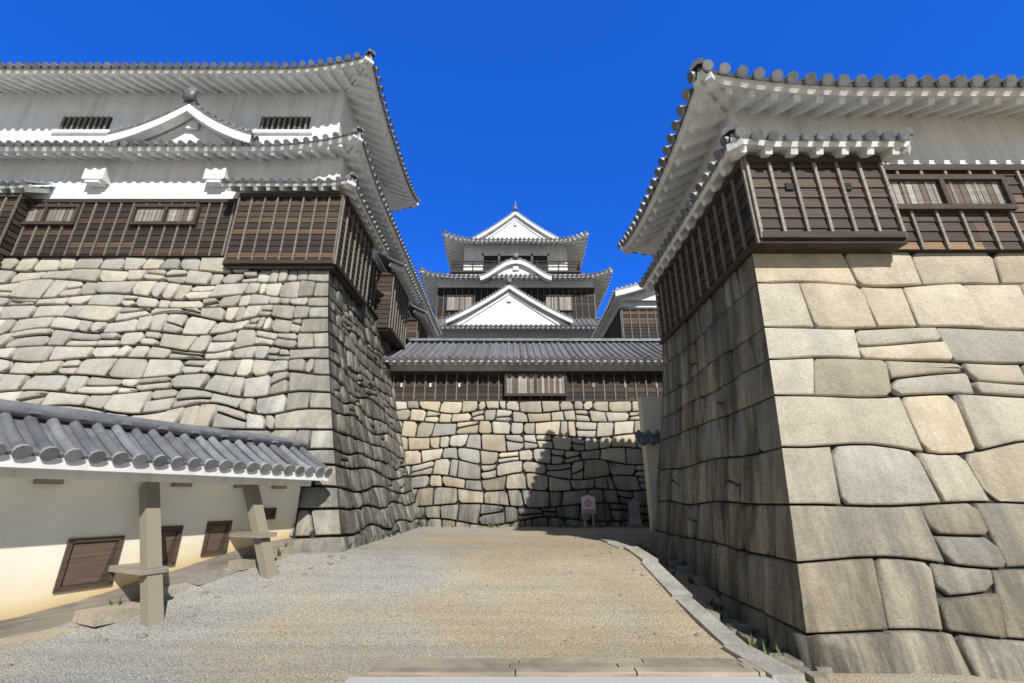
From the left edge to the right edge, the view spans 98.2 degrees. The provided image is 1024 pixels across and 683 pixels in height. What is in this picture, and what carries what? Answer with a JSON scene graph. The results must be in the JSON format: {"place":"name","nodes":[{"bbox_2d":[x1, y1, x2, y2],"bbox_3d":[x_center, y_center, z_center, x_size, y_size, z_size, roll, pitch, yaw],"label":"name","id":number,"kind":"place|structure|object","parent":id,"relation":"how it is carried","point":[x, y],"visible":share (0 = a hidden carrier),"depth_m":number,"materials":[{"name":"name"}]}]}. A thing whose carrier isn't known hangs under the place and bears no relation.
{"place":"outdoors","nodes":[
{"label":"outdoors","id":0,"kind":"place"},
{"bbox_2d":[0,527,1023,682],"bbox_3d":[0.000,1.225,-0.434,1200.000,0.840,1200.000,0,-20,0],"label":"ground","id":1,"kind":"structure","parent":0,"point":[253,623],"depth_m":5.44,"materials":[{"name":"grey gravel"}]},
{"bbox_2d":[139,482,277,626],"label":"support posts","id":2,"kind":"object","parent":1,"relation":"on","point":[151,602],"depth_m":5.91,"materials":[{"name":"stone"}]},
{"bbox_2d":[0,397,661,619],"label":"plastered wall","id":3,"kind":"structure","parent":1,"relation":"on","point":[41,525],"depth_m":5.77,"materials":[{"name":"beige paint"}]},
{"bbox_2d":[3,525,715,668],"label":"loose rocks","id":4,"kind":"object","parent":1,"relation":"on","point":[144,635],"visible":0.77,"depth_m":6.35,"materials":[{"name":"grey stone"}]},
{"bbox_2d":[0,538,832,682],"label":"stone curb","id":5,"kind":"object","parent":1,"relation":"on","point":[785,668],"visible":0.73,"depth_m":5.38,"materials":[{"name":"grey stone"}]},
{"bbox_2d":[109,521,785,657],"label":"weeds","id":6,"kind":"object","parent":1,"relation":"on","point":[719,609],"visible":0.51,"depth_m":7.22,"materials":[{"name":"green plant"}]},
{"bbox_2d":[0,252,1023,680],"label":"stone walls","id":7,"kind":"structure","parent":1,"relation":"on","point":[790,300],"depth_m":6.81,"materials":[{"name":"stone"}]},
{"bbox_2d":[0,55,1023,485],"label":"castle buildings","id":8,"kind":"structure","parent":7,"relation":"on","point":[966,125],"depth_m":13.16,"materials":[{"name":"white paint"}]},
{"bbox_2d":[0,49,1023,475],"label":"roof tiles","id":9,"kind":"object","parent":8,"relation":"on","point":[46,431],"visible":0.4,"depth_m":7.90,"materials":[{"name":"grey tile"}]},
{"bbox_2d":[0,116,1023,676],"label":"wood cladding","id":10,"kind":"structure","parent":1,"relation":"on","point":[832,204],"depth_m":8.34,"materials":[{"name":"brown wood"}]},
{"bbox_2d":[0,249,1023,640],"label":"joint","id":11,"kind":"object","parent":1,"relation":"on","point":[832,447],"visible":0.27,"depth_m":10.95,"materials":[{"name":"grey"}]},
{"bbox_2d":[344,677,780,682],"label":"stone step","id":12,"kind":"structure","parent":1,"relation":"on","point":[559,680],"depth_m":3.87,"materials":[{"name":"grey stone"}]},
{"bbox_2d":[581,495,642,527],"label":"signs","id":13,"kind":"object","parent":1,"relation":"on","point":[588,506],"visible":0.97,"depth_m":14.30,"materials":[{"name":"paint"}]},
{"bbox_2d":[0,0,1023,317],"label":"sky","id":14,"kind":"structure","parent":0,"point":[564,111],"materials":[{"name":"blue"}]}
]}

